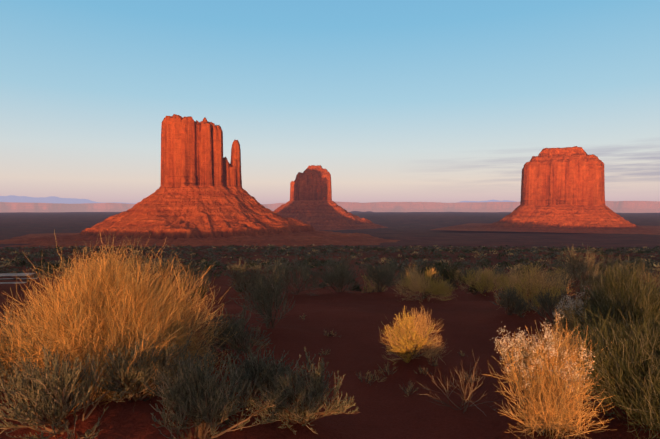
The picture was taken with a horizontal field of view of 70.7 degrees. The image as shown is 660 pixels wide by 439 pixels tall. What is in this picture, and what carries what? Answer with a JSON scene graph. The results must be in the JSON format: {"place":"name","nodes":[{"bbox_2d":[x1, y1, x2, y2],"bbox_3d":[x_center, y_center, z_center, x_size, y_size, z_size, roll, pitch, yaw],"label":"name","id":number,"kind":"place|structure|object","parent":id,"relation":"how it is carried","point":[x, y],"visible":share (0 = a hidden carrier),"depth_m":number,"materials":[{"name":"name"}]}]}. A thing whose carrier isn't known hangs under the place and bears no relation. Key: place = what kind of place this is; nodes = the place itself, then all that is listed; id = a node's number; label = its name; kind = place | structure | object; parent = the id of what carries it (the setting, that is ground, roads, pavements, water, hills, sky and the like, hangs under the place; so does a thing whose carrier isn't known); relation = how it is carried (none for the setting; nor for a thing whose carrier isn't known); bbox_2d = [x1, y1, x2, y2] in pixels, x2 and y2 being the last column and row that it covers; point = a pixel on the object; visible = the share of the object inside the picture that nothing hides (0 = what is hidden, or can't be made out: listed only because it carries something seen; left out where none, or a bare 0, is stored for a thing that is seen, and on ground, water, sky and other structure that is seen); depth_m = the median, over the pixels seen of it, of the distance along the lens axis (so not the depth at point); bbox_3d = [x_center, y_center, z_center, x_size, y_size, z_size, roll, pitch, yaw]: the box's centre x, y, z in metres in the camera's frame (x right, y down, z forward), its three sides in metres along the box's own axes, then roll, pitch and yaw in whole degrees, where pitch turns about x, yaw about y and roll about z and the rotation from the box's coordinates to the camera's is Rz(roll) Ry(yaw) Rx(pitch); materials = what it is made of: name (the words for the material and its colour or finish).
{"place":"outdoors","nodes":[
{"label":"outdoors","id":0,"kind":"place"},
{"bbox_2d":[0,195,516,203],"bbox_3d":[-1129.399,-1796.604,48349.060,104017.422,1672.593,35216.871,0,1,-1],"label":"mountains","id":1,"kind":"structure","parent":0,"point":[26,199],"depth_m":48140.96,"materials":[{"name":"blue"}]},
{"bbox_2d":[0,211,659,438],"bbox_3d":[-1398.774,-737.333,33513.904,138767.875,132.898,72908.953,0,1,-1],"label":"ground","id":2,"kind":"structure","parent":0,"point":[469,322],"depth_m":7.95,"materials":[{"name":"soil"}]},
{"bbox_2d":[0,273,38,289],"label":"picnic table","id":3,"kind":"object","parent":2,"relation":"on","point":[13,274],"visible":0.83,"depth_m":22.64,"materials":[{"name":"grey wood"}]},
{"bbox_2d":[1,306,38,347],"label":"sage bush","id":4,"kind":"object","parent":2,"relation":"on","point":[19,323],"visible":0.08,"depth_m":5.75,"materials":[{"name":"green plant"}]},
{"bbox_2d":[0,312,75,391],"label":"sage","id":5,"kind":"object","parent":2,"relation":"on","point":[6,366],"visible":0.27,"depth_m":4.39,"materials":[{"name":"green plant"}]},
{"bbox_2d":[0,339,136,438],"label":"sage","id":6,"kind":"object","parent":2,"relation":"on","point":[42,397],"visible":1,"depth_m":3.33,"materials":[{"name":"green plant"}]},
{"bbox_2d":[0,231,239,420],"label":"ephedra bush","id":7,"kind":"object","parent":2,"relation":"on","point":[98,310],"visible":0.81,"depth_m":4.53,"materials":[{"name":"yellow plant"}]},
{"bbox_2d":[96,331,214,401],"bbox_3d":[-1.479,1.271,3.986,0.964,0.628,0.980,0,1,-1],"label":"sage","id":8,"kind":"object","parent":2,"relation":"on","point":[132,376],"visible":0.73,"depth_m":3.80,"materials":[{"name":"green plant"}]},
{"bbox_2d":[177,265,206,289],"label":"sage bush","id":9,"kind":"object","parent":2,"relation":"on","point":[193,279],"visible":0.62,"depth_m":21.08,"materials":[{"name":"green plant"}]},
{"bbox_2d":[0,114,399,247],"bbox_3d":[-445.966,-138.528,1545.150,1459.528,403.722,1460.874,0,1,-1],"label":"butte","id":10,"kind":"object","parent":2,"relation":"on","point":[200,196],"visible":0.92,"depth_m":1436.19,"materials":[{"name":"red stone"}]},
{"bbox_2d":[140,345,290,438],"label":"sage","id":11,"kind":"object","parent":2,"relation":"on","point":[196,398],"visible":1,"depth_m":3.24,"materials":[{"name":"green plant"}]},
{"bbox_2d":[186,305,271,363],"bbox_3d":[-1.270,1.398,5.771,1.093,0.821,1.160,0,1,-1],"label":"sage bush","id":12,"kind":"object","parent":2,"relation":"on","point":[242,336],"visible":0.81,"depth_m":5.61,"materials":[{"name":"green plant"}]},
{"bbox_2d":[221,259,271,291],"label":"sage bush","id":13,"kind":"object","parent":2,"relation":"on","point":[247,273],"visible":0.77,"depth_m":15.21,"materials":[{"name":"green plant"}]},
{"bbox_2d":[216,345,293,430],"bbox_3d":[-0.678,1.439,4.000,0.800,0.665,1.077,0,1,-1],"label":"sage","id":14,"kind":"object","parent":2,"relation":"on","point":[255,369],"visible":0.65,"depth_m":4.01,"materials":[{"name":"green plant"}]},
{"bbox_2d":[231,260,295,328],"bbox_3d":[-1.139,1.232,7.663,1.082,1.175,1.669,0,1,-1],"label":"sage bush","id":15,"kind":"object","parent":2,"relation":"on","point":[263,298],"visible":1,"depth_m":7.68,"materials":[{"name":"green plant"}]},
{"bbox_2d":[269,254,329,295],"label":"sage bush","id":16,"kind":"object","parent":2,"relation":"on","point":[304,271],"visible":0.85,"depth_m":14.43,"materials":[{"name":"green plant"}]},
{"bbox_2d":[246,347,359,434],"bbox_3d":[-0.240,1.328,3.623,0.787,0.580,0.800,-1,2,-30],"label":"sage","id":17,"kind":"object","parent":2,"relation":"on","point":[298,390],"visible":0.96,"depth_m":3.55,"materials":[{"name":"green plant"}]},
{"bbox_2d":[0,244,659,301],"bbox_3d":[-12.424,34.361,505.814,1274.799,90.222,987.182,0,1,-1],"label":"valley shrubs","id":18,"kind":"object","parent":2,"relation":"on","point":[499,266],"visible":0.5,"depth_m":107.84,"materials":[{"name":"green plant"}]},
{"bbox_2d":[0,201,659,212],"bbox_3d":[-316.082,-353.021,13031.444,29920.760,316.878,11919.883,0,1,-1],"label":"mesas","id":19,"kind":"structure","parent":2,"relation":"on","point":[634,206],"depth_m":12222.31,"materials":[{"name":"stone"}]},
{"bbox_2d":[274,165,387,229],"bbox_3d":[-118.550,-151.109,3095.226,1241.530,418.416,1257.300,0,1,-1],"label":"butte","id":20,"kind":"object","parent":2,"relation":"on","point":[313,204],"visible":0.56,"depth_m":2977.07,"materials":[{"name":"red stone"}]},
{"bbox_2d":[323,328,341,336],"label":"grass tuft","id":21,"kind":"object","parent":2,"relation":"on","point":[331,333],"visible":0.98,"depth_m":7.69,"materials":[{"name":"green plant"}]},
{"bbox_2d":[312,251,366,292],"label":"sage bush","id":22,"kind":"object","parent":2,"relation":"on","point":[340,274],"visible":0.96,"depth_m":15.06,"materials":[{"name":"green plant"}]},
{"bbox_2d":[356,370,375,386],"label":"grass tuft","id":23,"kind":"object","parent":2,"relation":"on","point":[360,378],"visible":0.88,"depth_m":5.33,"materials":[{"name":"green plant"}]},
{"bbox_2d":[367,370,386,381],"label":"grass tuft","id":24,"kind":"object","parent":2,"relation":"on","point":[375,377],"visible":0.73,"depth_m":5.42,"materials":[{"name":"green plant"}]},
{"bbox_2d":[363,262,398,291],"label":"sage bush","id":25,"kind":"object","parent":2,"relation":"on","point":[377,276],"visible":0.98,"depth_m":15.03,"materials":[{"name":"green plant"}]},
{"bbox_2d":[379,359,396,377],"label":"grass tuft","id":26,"kind":"object","parent":2,"relation":"on","point":[385,365],"visible":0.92,"depth_m":5.62,"materials":[{"name":"green plant"}]},
{"bbox_2d":[399,381,417,396],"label":"grass tuft","id":27,"kind":"object","parent":2,"relation":"on","point":[407,390],"visible":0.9,"depth_m":4.87,"materials":[{"name":"green plant"}]},
{"bbox_2d":[378,302,446,364],"bbox_3d":[1.044,1.477,6.086,0.883,0.827,0.950,0,1,-20],"label":"dry bush","id":28,"kind":"object","parent":2,"relation":"on","point":[406,334],"visible":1,"depth_m":5.92,"materials":[{"name":"yellow plant"}]},
{"bbox_2d":[415,367,432,374],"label":"grass tuft","id":29,"kind":"object","parent":2,"relation":"on","point":[421,370],"visible":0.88,"depth_m":5.54,"materials":[{"name":"green plant"}]},
{"bbox_2d":[404,260,444,283],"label":"green shrub","id":30,"kind":"object","parent":2,"relation":"on","point":[430,268],"visible":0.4,"depth_m":21.11,"materials":[{"name":"green plant"}]},
{"bbox_2d":[394,261,457,302],"bbox_3d":[2.638,1.911,13.451,1.844,1.340,1.729,-1,2,-36],"label":"dry bush","id":31,"kind":"object","parent":2,"relation":"on","point":[437,288],"visible":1,"depth_m":13.36,"materials":[{"name":"green plant"}]},
{"bbox_2d":[428,356,437,366],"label":"grass tuft","id":32,"kind":"object","parent":2,"relation":"on","point":[435,364],"visible":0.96,"depth_m":5.82,"materials":[{"name":"green plant"}]},
{"bbox_2d":[434,259,479,288],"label":"green shrub","id":33,"kind":"object","parent":2,"relation":"on","point":[449,277],"visible":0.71,"depth_m":20.59,"materials":[{"name":"green plant"}]},
{"bbox_2d":[448,269,465,282],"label":"dry bush","id":34,"kind":"object","parent":2,"relation":"on","point":[456,272],"visible":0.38,"depth_m":27.03,"materials":[{"name":"green plant"}]},
{"bbox_2d":[419,351,500,413],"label":"dead twigs","id":35,"kind":"object","parent":2,"relation":"on","point":[464,397],"visible":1,"depth_m":4.28,"materials":[{"name":"brown plant"}]},
{"bbox_2d":[463,369,479,382],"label":"grass tuft","id":36,"kind":"object","parent":2,"relation":"on","point":[470,378],"visible":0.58,"depth_m":5.33,"materials":[{"name":"green plant"}]},
{"bbox_2d":[459,265,511,296],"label":"dry bush","id":37,"kind":"object","parent":2,"relation":"on","point":[485,281],"visible":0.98,"depth_m":15.19,"materials":[{"name":"green plant"}]},
{"bbox_2d":[494,271,518,288],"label":"dry bush","id":38,"kind":"object","parent":2,"relation":"on","point":[501,278],"visible":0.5,"depth_m":20.66,"materials":[{"name":"green plant"}]},
{"bbox_2d":[489,285,532,316],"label":"sage bush","id":39,"kind":"object","parent":2,"relation":"on","point":[512,302],"visible":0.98,"depth_m":9.03,"materials":[{"name":"green plant"}]},
{"bbox_2d":[492,261,579,315],"bbox_3d":[4.373,1.392,9.809,1.741,1.196,1.711,0,1,-1],"label":"dry bush","id":40,"kind":"object","parent":2,"relation":"on","point":[533,288],"visible":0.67,"depth_m":9.64,"materials":[{"name":"green plant"}]},
{"bbox_2d":[431,146,659,234],"bbox_3d":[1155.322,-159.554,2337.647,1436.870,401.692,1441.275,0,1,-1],"label":"butte","id":41,"kind":"object","parent":2,"relation":"on","point":[562,190],"visible":1,"depth_m":2175.90,"materials":[{"name":"red stone"}]},
{"bbox_2d":[483,309,613,438],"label":"shrub","id":42,"kind":"object","parent":2,"relation":"on","point":[548,376],"visible":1,"depth_m":3.47,"materials":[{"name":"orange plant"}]},
{"bbox_2d":[523,287,574,330],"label":"sage bush","id":43,"kind":"object","parent":2,"relation":"on","point":[544,301],"visible":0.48,"depth_m":8.13,"materials":[{"name":"green plant"}]},
{"bbox_2d":[540,266,570,278],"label":"dry bush","id":44,"kind":"object","parent":2,"relation":"on","point":[560,272],"visible":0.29,"depth_m":27.21,"materials":[{"name":"green plant"}]},
{"bbox_2d":[552,288,597,352],"bbox_3d":[3.318,1.361,5.999,0.915,0.944,0.755,1,2,41],"label":"shrub","id":45,"kind":"object","parent":2,"relation":"on","point":[571,308],"visible":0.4,"depth_m":6.05,"materials":[{"name":"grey plant"}]},
{"bbox_2d":[537,243,615,294],"bbox_3d":[7.702,1.534,14.252,2.346,1.642,2.018,0,1,-1],"label":"sage bush","id":46,"kind":"object","parent":2,"relation":"on","point":[571,271],"visible":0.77,"depth_m":14.12,"materials":[{"name":"green plant"}]},
{"bbox_2d":[568,328,614,418],"bbox_3d":[2.563,1.319,4.176,1.009,0.748,0.972,0,1,-1],"label":"sage bush","id":47,"kind":"object","parent":2,"relation":"on","point":[603,404],"depth_m":4.03,"materials":[{"name":"green plant"}]},
{"bbox_2d":[557,254,659,351],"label":"shrub","id":48,"kind":"object","parent":2,"relation":"on","point":[625,294],"visible":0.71,"depth_m":5.54,"materials":[{"name":"green plant"}]},
{"bbox_2d":[562,303,659,438],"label":"shrub","id":49,"kind":"object","parent":2,"relation":"on","point":[627,369],"visible":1,"depth_m":3.53,"materials":[{"name":"green plant"}]},
{"bbox_2d":[581,252,640,282],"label":"sage bush","id":50,"kind":"object","parent":2,"relation":"on","point":[611,265],"visible":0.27,"depth_m":18.68,"materials":[{"name":"green plant"}]},
{"bbox_2d":[612,259,659,296],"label":"sage bush","id":51,"kind":"object","parent":2,"relation":"on","point":[657,279],"visible":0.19,"depth_m":9.23,"materials":[{"name":"green plant"}]},
{"bbox_2d":[624,256,653,280],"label":"sage bush","id":52,"kind":"object","parent":2,"relation":"on","point":[642,265],"visible":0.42,"depth_m":27.20,"materials":[{"name":"green plant"}]},
{"bbox_2d":[0,0,659,203],"label":"sky","id":53,"kind":"structure","parent":0,"point":[443,101],"materials":[{"name":"blue"}]}
]}

